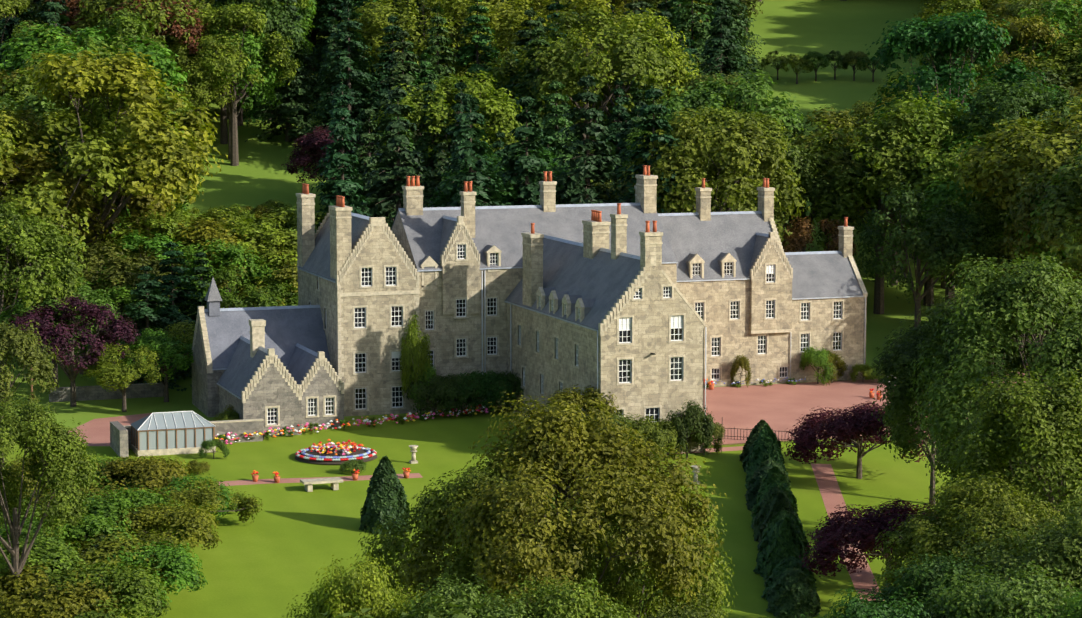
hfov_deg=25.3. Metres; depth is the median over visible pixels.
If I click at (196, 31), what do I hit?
broadleaf tree
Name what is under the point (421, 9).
conifer tree
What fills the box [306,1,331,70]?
broadleaf tree
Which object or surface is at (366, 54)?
conifer tree
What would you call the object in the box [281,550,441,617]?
tree
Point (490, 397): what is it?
shrub
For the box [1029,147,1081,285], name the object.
broadleaf tree
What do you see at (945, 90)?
broadleaf tree
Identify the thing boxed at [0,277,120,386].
tree
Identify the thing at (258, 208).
tree
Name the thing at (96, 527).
shrub
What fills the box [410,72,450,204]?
conifer tree
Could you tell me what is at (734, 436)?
railings
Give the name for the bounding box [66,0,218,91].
broadleaf tree
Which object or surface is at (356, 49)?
conifer tree
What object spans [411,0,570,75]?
broadleaf tree
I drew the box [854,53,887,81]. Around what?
tree
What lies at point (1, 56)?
conifer tree
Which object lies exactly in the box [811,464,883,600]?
garden path
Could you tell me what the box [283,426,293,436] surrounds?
shrub
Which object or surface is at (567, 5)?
conifer tree
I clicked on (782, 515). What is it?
topiary
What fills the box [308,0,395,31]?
broadleaf tree
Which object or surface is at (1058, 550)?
tree
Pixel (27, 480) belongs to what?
shrub
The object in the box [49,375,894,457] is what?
dark garden stone
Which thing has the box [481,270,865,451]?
castle pipe
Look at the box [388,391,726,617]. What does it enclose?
tree
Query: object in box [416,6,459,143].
conifer tree
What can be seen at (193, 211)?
tree
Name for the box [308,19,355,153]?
conifer tree
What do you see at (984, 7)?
broadleaf tree
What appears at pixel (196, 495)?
shrub
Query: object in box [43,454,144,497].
shrub
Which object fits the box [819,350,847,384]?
shrub
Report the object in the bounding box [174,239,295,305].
tree
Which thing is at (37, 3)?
conifer tree
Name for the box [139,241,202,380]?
tree
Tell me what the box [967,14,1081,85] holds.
broadleaf tree
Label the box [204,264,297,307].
tree
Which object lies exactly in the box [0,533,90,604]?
shrub
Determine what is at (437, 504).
tree
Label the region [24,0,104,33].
broadleaf tree
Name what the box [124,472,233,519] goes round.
shrub
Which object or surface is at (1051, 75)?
broadleaf tree
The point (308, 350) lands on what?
roof trim
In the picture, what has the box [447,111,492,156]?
conifer tree
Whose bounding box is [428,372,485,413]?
shrub
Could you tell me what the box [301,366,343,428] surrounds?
castle chapel porch
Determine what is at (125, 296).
tree
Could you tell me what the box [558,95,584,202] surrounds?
conifer tree
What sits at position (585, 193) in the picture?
tree
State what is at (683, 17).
conifer tree
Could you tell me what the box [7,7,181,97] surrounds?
broadleaf tree
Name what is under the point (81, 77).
tree
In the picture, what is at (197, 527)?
shrub
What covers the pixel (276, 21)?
broadleaf tree
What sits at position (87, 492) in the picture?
shrub
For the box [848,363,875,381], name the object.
shrub
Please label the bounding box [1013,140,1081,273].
broadleaf tree
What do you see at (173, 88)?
broadleaf tree
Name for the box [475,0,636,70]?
broadleaf tree
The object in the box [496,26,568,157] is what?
conifer tree
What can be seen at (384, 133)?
conifer tree
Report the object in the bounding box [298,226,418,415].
wall
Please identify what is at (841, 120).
broadleaf tree
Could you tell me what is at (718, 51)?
conifer tree
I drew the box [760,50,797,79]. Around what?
tree
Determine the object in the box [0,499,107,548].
shrub
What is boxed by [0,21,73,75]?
broadleaf tree
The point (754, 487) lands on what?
topiary
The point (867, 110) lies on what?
broadleaf tree
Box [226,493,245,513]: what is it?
shrub
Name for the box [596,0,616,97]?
conifer tree
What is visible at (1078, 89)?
broadleaf tree
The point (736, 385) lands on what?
shrub
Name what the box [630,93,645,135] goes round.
conifer tree
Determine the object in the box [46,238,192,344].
tree
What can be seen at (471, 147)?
tree
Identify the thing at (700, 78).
broadleaf tree
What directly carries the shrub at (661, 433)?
on the lawn at (294, 537)
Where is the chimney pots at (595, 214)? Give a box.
[302,165,847,233]
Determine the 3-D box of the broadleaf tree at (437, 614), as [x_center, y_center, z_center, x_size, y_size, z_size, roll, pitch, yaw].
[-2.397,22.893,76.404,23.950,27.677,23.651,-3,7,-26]
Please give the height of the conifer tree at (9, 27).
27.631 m
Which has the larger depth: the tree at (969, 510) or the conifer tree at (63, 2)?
the conifer tree at (63, 2)
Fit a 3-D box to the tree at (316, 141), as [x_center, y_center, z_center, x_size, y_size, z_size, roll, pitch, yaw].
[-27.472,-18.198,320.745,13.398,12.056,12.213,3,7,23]
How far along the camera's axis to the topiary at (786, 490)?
182.63 m
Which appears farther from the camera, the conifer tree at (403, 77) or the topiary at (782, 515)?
the conifer tree at (403, 77)
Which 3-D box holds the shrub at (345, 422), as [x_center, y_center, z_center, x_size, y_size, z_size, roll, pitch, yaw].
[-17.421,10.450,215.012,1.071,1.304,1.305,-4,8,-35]
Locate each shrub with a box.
[0,455,107,502]
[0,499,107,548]
[0,511,136,572]
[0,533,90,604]
[0,561,131,617]
[22,486,138,550]
[26,560,170,617]
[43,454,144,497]
[50,526,197,595]
[62,485,193,555]
[85,540,207,617]
[89,455,191,494]
[112,501,221,551]
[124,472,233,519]
[150,478,263,533]
[185,459,210,474]
[197,438,229,458]
[211,409,239,420]
[217,434,228,440]
[223,404,235,413]
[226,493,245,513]
[263,430,269,439]
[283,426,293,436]
[308,423,320,432]
[339,459,366,473]
[340,419,349,427]
[367,417,375,426]
[394,415,405,424]
[399,312,431,412]
[402,373,463,415]
[406,362,436,413]
[418,411,427,420]
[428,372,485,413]
[443,408,455,417]
[446,370,498,412]
[466,370,515,411]
[482,370,523,411]
[542,384,621,425]
[581,409,639,451]
[623,414,679,459]
[665,399,714,457]
[682,421,724,454]
[730,355,751,386]
[730,380,740,386]
[759,380,772,386]
[785,378,796,384]
[799,346,834,385]
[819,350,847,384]
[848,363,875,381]
[862,365,891,379]
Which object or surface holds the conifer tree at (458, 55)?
on the terrain ground at (259, 174)
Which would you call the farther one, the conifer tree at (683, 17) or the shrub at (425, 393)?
the conifer tree at (683, 17)
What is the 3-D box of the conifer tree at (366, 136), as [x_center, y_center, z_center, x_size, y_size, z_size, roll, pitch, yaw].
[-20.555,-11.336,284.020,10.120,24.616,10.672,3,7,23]
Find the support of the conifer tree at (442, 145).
on the terrain ground at (259, 174)
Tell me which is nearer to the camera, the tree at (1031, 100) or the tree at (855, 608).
the tree at (855, 608)
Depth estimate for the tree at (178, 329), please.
229.14 m
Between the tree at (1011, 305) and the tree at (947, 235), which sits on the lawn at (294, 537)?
the tree at (1011, 305)
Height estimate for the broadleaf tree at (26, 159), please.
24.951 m
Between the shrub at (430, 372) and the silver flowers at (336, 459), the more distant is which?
the shrub at (430, 372)
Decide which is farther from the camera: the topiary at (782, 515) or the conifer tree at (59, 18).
the conifer tree at (59, 18)
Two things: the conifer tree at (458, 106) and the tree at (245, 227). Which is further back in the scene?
the conifer tree at (458, 106)
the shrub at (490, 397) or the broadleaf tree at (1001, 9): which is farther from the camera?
the broadleaf tree at (1001, 9)
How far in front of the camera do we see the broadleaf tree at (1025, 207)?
248.78 m
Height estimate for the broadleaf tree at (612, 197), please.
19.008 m
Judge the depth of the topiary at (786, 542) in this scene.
167.53 m
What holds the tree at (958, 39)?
on the terrain ground at (259, 174)
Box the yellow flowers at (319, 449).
[215,407,481,453]
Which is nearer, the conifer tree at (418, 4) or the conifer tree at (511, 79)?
the conifer tree at (511, 79)
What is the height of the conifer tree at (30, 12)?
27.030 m
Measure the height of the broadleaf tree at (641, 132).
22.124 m
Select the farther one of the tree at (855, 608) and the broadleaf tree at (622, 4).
the broadleaf tree at (622, 4)
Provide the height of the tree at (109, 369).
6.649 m
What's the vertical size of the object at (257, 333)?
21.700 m
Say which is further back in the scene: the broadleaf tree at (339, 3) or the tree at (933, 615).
the broadleaf tree at (339, 3)
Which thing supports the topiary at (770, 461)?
on the lawn at (294, 537)
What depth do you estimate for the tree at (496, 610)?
112.16 m
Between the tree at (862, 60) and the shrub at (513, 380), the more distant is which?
the tree at (862, 60)
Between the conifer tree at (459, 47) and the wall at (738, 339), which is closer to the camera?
the wall at (738, 339)
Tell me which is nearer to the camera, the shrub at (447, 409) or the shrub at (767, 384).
the shrub at (447, 409)
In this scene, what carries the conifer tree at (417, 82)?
on the terrain ground at (259, 174)
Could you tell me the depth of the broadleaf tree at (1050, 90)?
307.84 m
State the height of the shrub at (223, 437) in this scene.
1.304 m
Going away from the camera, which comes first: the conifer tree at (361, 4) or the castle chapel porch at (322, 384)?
the castle chapel porch at (322, 384)
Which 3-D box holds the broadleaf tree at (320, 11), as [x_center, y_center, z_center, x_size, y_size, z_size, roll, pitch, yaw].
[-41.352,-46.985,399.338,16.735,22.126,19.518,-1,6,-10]
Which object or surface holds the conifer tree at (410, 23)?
on the terrain ground at (259, 174)
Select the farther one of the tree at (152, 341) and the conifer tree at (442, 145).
the conifer tree at (442, 145)
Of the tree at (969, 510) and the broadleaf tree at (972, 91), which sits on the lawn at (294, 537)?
the tree at (969, 510)
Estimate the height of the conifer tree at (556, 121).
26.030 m
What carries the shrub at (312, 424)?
on the lawn at (294, 537)
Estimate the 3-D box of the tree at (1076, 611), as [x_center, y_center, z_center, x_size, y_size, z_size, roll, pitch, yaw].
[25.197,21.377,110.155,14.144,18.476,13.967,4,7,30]
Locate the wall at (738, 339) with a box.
[677,280,789,386]
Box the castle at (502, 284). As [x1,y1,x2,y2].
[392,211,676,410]
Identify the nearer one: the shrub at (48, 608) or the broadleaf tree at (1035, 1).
the shrub at (48, 608)
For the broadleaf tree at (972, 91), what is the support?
on the terrain ground at (259, 174)
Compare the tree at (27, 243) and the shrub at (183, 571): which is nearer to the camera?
the shrub at (183, 571)
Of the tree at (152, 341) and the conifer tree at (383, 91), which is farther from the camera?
the conifer tree at (383, 91)
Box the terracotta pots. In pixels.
[252,384,881,482]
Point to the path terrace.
(297, 480)
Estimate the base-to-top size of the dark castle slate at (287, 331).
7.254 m
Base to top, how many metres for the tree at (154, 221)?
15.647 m
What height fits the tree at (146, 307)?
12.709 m
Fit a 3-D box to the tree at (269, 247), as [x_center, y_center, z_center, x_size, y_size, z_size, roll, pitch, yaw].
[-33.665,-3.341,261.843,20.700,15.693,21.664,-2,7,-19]
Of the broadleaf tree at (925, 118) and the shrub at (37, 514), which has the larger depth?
the broadleaf tree at (925, 118)
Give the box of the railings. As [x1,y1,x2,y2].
[721,417,794,442]
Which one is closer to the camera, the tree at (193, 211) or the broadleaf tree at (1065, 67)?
the tree at (193, 211)
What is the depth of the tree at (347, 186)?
256.06 m
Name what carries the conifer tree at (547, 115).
on the terrain ground at (259, 174)
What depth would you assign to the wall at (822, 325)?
242.96 m
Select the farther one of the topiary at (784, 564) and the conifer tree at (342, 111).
the conifer tree at (342, 111)
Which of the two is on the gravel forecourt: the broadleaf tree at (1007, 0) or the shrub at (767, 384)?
the shrub at (767, 384)
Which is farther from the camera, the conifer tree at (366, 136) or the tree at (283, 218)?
the conifer tree at (366, 136)
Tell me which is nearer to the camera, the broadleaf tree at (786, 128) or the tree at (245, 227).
the tree at (245, 227)
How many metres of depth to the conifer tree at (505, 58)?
371.72 m
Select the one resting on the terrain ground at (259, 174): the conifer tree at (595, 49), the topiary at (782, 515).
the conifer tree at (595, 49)
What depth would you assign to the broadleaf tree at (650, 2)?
390.50 m
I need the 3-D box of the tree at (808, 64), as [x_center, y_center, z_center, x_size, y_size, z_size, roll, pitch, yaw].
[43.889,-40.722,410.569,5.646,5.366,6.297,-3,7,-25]
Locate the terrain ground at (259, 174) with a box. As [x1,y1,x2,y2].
[3,0,1080,512]
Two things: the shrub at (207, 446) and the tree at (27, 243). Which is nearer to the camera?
the shrub at (207, 446)
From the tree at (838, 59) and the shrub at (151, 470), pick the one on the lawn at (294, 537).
the shrub at (151, 470)
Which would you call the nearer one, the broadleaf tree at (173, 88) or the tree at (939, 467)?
the tree at (939, 467)
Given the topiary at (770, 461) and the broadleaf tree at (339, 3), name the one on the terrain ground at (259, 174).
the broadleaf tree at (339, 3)
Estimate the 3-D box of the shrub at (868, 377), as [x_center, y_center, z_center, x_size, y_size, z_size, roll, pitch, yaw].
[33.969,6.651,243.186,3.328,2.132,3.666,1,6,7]
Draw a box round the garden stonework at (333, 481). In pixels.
[124,419,700,491]
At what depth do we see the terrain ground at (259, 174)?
359.05 m
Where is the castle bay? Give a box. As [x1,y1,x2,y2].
[750,245,791,330]
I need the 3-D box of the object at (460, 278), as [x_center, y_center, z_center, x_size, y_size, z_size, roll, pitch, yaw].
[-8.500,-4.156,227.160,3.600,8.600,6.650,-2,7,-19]
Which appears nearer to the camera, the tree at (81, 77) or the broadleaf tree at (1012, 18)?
the tree at (81, 77)
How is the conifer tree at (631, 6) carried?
on the terrain ground at (259, 174)
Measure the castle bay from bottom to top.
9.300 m
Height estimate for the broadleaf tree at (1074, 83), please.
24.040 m
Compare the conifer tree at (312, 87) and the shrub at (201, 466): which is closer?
the shrub at (201, 466)
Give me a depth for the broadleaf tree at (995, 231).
267.29 m
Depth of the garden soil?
201.42 m
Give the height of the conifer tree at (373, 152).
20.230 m
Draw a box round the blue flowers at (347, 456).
[302,377,805,458]
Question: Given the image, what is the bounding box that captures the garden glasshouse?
[130,412,214,449]
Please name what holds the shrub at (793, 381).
on the gravel forecourt
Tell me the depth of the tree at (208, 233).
253.37 m
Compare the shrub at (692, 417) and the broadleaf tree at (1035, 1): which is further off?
the broadleaf tree at (1035, 1)
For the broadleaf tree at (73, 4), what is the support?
on the terrain ground at (259, 174)
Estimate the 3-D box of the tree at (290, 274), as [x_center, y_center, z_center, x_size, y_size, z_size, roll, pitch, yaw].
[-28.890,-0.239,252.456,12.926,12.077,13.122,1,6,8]
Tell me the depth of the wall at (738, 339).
239.53 m
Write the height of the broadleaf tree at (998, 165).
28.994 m
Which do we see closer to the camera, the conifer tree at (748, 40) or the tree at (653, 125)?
the tree at (653, 125)
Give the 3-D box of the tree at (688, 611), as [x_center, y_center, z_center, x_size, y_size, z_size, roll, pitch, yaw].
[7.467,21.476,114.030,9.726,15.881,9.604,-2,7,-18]
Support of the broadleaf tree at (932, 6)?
on the terrain ground at (259, 174)
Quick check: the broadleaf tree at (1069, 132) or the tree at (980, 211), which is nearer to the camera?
the tree at (980, 211)
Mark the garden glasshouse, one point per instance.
(170, 422)
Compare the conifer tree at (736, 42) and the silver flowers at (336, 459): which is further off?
the conifer tree at (736, 42)
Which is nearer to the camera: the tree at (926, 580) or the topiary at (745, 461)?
the tree at (926, 580)
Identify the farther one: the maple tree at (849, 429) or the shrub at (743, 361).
the shrub at (743, 361)
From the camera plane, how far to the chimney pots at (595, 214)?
224.63 m
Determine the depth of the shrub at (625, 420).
200.99 m
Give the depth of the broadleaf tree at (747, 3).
413.60 m
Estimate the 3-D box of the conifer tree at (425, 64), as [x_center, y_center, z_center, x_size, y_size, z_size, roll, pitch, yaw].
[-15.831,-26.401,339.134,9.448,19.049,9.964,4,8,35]
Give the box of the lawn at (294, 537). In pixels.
[1,410,1034,617]
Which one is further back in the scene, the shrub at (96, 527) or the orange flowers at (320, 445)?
the orange flowers at (320, 445)
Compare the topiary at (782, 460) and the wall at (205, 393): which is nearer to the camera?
the topiary at (782, 460)
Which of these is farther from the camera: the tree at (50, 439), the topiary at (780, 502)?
the topiary at (780, 502)
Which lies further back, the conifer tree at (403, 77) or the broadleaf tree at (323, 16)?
the broadleaf tree at (323, 16)
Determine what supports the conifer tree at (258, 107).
on the terrain ground at (259, 174)
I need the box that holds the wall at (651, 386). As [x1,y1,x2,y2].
[506,272,703,454]
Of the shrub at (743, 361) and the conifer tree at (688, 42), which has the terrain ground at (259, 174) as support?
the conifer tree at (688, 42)
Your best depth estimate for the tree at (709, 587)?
129.68 m
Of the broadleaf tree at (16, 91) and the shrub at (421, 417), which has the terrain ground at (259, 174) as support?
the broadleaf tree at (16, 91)
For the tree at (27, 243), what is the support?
on the terrain ground at (259, 174)
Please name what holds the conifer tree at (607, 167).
on the terrain ground at (259, 174)
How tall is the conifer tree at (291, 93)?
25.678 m
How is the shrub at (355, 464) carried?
on the lawn at (294, 537)
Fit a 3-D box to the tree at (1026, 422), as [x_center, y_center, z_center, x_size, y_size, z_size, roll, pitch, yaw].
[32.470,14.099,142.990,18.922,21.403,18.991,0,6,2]
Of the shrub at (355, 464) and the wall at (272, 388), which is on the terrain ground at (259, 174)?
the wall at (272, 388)
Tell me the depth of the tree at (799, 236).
268.93 m
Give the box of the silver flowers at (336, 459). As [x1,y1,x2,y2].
[295,445,375,460]
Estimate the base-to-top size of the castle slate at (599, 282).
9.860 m
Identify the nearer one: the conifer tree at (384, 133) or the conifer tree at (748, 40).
the conifer tree at (384, 133)
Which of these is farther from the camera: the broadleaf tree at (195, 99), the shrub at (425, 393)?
the broadleaf tree at (195, 99)
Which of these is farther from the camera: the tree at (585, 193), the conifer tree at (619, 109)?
the conifer tree at (619, 109)
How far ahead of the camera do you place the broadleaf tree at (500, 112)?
311.24 m
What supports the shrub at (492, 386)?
on the lawn at (294, 537)
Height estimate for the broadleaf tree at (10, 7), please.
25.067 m
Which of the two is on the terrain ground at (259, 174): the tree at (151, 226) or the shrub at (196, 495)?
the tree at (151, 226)
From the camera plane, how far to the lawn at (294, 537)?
189.29 m
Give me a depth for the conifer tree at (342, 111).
297.88 m
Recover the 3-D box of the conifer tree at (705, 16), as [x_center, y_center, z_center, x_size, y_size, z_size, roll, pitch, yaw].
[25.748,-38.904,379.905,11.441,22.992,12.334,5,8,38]
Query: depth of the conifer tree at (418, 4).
389.89 m
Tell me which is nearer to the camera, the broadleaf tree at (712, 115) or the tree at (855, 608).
the tree at (855, 608)
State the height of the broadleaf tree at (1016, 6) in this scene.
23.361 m
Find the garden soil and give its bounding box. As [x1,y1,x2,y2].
[295,448,377,463]
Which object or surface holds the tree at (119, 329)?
on the terrain ground at (259, 174)
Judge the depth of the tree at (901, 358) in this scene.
172.76 m
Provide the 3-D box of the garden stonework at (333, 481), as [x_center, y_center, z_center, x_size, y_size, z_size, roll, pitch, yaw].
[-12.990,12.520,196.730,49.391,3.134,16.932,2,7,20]
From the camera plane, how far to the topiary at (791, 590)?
161.32 m
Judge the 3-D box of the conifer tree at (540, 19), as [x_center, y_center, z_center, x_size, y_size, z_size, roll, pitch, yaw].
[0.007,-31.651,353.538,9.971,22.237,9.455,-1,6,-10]
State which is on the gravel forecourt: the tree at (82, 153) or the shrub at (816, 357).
the shrub at (816, 357)
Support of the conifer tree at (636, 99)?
on the terrain ground at (259, 174)
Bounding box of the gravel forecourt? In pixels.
[703,372,1025,445]
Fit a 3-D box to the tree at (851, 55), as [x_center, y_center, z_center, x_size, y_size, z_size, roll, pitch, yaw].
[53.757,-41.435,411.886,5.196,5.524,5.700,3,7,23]
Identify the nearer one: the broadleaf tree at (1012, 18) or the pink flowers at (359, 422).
the pink flowers at (359, 422)
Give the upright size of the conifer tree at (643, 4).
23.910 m
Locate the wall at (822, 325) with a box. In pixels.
[789,297,866,381]
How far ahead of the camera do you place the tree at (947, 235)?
257.70 m
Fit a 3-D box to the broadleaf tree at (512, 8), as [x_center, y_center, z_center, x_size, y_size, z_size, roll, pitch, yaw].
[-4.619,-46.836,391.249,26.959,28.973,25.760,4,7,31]
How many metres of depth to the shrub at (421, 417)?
219.85 m
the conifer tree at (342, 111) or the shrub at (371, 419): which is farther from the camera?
the conifer tree at (342, 111)
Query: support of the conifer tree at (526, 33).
on the terrain ground at (259, 174)
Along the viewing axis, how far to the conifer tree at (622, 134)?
307.44 m
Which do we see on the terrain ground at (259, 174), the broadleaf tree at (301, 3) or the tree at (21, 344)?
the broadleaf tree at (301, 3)
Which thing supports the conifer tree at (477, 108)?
on the terrain ground at (259, 174)
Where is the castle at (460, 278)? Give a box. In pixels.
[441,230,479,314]
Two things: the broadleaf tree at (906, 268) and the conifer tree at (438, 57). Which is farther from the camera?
the conifer tree at (438, 57)
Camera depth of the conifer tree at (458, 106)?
305.68 m
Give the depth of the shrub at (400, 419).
217.75 m
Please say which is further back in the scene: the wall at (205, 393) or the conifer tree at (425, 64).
the conifer tree at (425, 64)
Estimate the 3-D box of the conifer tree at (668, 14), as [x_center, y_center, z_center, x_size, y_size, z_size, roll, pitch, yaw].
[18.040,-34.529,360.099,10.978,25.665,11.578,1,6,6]
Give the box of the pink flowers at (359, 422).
[216,407,487,455]
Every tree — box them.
[0,0,64,59]
[0,9,33,69]
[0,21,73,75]
[0,21,191,94]
[0,41,8,66]
[0,46,227,350]
[0,50,103,127]
[0,65,128,226]
[0,88,126,282]
[0,103,135,352]
[0,106,182,336]
[0,117,82,307]
[0,201,90,392]
[0,245,85,379]
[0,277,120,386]
[0,318,58,462]
[0,392,101,605]
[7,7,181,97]
[9,0,40,36]
[9,295,140,406]
[23,0,39,6]
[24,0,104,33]
[28,274,168,374]
[31,1,43,25]
[35,0,66,36]
[38,0,79,45]
[42,0,185,56]
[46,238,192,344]
[52,83,209,251]
[61,0,76,36]
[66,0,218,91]
[76,230,220,327]
[79,342,163,411]
[91,209,239,327]
[103,0,207,93]
[103,203,190,238]
[106,265,191,391]
[119,328,193,401]
[120,217,282,281]
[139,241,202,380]
[144,206,296,307]
[156,31,185,96]
[160,320,194,363]
[166,35,240,157]
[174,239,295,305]
[179,252,221,370]
[184,0,304,143]
[185,21,291,159]
[186,1,299,165]
[189,207,226,219]
[190,0,263,118]
[196,0,316,102]
[201,204,255,227]
[203,0,314,125]
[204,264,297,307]
[209,247,297,307]
[211,0,311,115]
[224,215,297,289]
[233,204,272,222]
[238,206,327,290]
[243,3,285,126]
[245,0,322,141]
[247,198,296,229]
[264,0,330,29]
[281,126,377,182]
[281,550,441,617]
[282,13,324,108]
[298,0,356,76]
[300,0,384,175]
[303,0,346,98]
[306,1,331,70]
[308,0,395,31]
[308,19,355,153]
[311,71,363,227]
[314,0,385,140]
[315,125,370,232]
[320,595,518,617]
[322,0,413,10]
[324,0,406,97]
[336,0,514,84]
[345,108,388,216]
[350,140,385,215]
[353,0,369,97]
[353,29,391,128]
[355,457,598,617]
[358,87,439,229]
[362,15,423,144]
[364,119,406,225]
[368,29,434,168]
[370,71,522,167]
[372,98,423,197]
[382,572,542,617]
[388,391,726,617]
[390,0,419,75]
[393,41,436,179]
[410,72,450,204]
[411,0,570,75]
[411,2,433,76]
[413,0,452,123]
[415,53,452,169]
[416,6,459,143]
[423,141,451,207]
[423,147,584,207]
[433,94,515,206]
[437,81,474,197]
[441,105,501,204]
[445,0,591,50]
[447,12,468,102]
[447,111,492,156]
[448,0,504,157]
[450,19,486,129]
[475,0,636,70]
[483,5,679,154]
[483,8,560,153]
[486,49,529,158]
[492,0,515,105]
[492,131,509,193]
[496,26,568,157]
[498,95,555,205]
[504,574,668,617]
[506,137,535,195]
[528,80,584,183]
[533,16,544,39]
[539,93,567,156]
[539,134,571,203]
[544,1,581,139]
[547,74,625,203]
[552,476,737,617]
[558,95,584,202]
[559,8,700,122]
[560,162,700,211]
[564,1,601,122]
[582,3,605,113]
[590,78,631,188]
[590,144,614,185]
[593,0,664,27]
[593,64,654,170]
[594,1,649,139]
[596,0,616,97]
[603,0,660,116]
[607,112,633,184]
[609,86,687,212]
[611,0,711,40]
[612,0,763,40]
[615,105,647,174]
[617,128,725,211]
[622,77,659,123]
[627,108,809,244]
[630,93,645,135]
[634,69,809,202]
[645,598,724,617]
[647,0,682,104]
[651,0,700,52]
[654,71,774,118]
[657,104,796,211]
[667,37,697,103]
[668,0,712,75]
[693,0,716,74]
[699,0,746,101]
[699,0,747,78]
[707,0,772,107]
[708,5,750,78]
[709,106,877,251]
[726,135,854,250]
[727,107,808,203]
[729,0,765,77]
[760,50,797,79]
[782,54,813,83]
[782,216,858,258]
[782,401,929,478]
[790,130,858,250]
[791,106,962,313]
[792,583,930,617]
[799,498,951,594]
[801,50,831,80]
[818,50,850,79]
[819,140,920,284]
[829,92,899,240]
[841,50,869,80]
[843,596,940,617]
[845,550,1014,617]
[846,96,988,305]
[847,90,1035,306]
[853,183,996,332]
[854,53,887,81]
[862,7,1046,288]
[868,57,997,107]
[870,290,1081,462]
[873,471,1074,607]
[875,116,907,273]
[880,376,980,504]
[895,559,1081,617]
[906,252,1081,510]
[910,81,982,99]
[912,0,1038,22]
[912,199,1041,343]
[913,125,1047,244]
[915,0,1002,76]
[922,394,1081,535]
[928,81,1026,124]
[928,366,1081,554]
[930,73,1080,171]
[933,496,1081,600]
[945,0,994,15]
[946,95,1081,270]
[960,0,1081,67]
[961,0,1081,60]
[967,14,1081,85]
[967,61,1076,97]
[974,12,1070,78]
[980,0,1078,15]
[981,84,1081,282]
[985,168,1079,339]
[988,211,1081,290]
[989,0,1081,17]
[990,0,1081,71]
[997,56,1039,70]
[1000,38,1081,91]
[1001,121,1081,275]
[1010,103,1081,222]
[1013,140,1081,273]
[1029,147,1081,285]
[1033,587,1081,617]
[1057,33,1081,90]
[1059,83,1081,102]
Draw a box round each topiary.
[359,456,409,534]
[739,419,781,462]
[742,440,755,471]
[745,424,786,489]
[745,459,790,495]
[745,463,787,510]
[746,455,788,476]
[750,481,802,529]
[751,466,794,511]
[752,486,793,541]
[753,519,809,577]
[756,510,810,559]
[757,492,797,547]
[761,556,819,600]
[763,516,804,585]
[766,566,821,617]
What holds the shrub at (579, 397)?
on the lawn at (294, 537)
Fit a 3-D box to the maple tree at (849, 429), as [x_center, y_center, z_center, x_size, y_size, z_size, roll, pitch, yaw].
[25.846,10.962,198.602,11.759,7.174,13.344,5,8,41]
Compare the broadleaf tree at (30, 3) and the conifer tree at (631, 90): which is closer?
the conifer tree at (631, 90)
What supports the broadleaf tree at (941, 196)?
on the terrain ground at (259, 174)
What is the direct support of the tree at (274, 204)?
on the terrain ground at (259, 174)
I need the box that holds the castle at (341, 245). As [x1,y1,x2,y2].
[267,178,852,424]
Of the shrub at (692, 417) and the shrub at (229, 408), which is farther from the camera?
the shrub at (229, 408)
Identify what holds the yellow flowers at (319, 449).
on the garden soil
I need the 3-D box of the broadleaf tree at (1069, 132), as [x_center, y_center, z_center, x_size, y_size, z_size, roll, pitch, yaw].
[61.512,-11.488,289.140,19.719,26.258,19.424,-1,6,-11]
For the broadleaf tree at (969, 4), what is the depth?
380.55 m
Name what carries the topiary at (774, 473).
on the lawn at (294, 537)
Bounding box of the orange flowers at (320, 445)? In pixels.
[221,379,879,475]
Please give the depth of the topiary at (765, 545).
170.57 m
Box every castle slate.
[204,301,330,397]
[205,205,862,329]
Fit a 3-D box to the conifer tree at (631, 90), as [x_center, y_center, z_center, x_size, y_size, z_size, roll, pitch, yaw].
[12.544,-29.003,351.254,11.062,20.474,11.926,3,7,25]
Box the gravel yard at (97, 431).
[69,412,154,445]
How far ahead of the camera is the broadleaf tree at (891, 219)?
308.28 m
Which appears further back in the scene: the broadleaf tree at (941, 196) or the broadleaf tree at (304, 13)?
the broadleaf tree at (304, 13)
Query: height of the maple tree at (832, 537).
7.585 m
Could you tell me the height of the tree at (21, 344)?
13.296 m
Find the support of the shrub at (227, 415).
on the lawn at (294, 537)
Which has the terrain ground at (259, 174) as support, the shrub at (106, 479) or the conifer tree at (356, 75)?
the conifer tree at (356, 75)
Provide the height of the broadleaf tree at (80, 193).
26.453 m
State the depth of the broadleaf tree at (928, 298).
293.33 m
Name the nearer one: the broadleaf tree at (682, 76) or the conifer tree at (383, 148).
the conifer tree at (383, 148)
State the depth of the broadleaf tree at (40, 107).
271.23 m
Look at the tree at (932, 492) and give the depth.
191.00 m
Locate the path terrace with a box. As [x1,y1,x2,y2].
[218,473,422,485]
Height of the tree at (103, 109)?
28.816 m
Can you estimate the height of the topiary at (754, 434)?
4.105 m
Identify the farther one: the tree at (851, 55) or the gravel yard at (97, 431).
the tree at (851, 55)
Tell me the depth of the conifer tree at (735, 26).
392.30 m
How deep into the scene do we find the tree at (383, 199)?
260.55 m
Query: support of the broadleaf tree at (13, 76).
on the terrain ground at (259, 174)
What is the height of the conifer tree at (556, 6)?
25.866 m
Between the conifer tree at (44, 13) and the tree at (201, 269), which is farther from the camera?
the conifer tree at (44, 13)
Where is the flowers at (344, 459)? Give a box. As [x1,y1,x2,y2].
[216,376,878,475]
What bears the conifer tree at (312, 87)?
on the terrain ground at (259, 174)

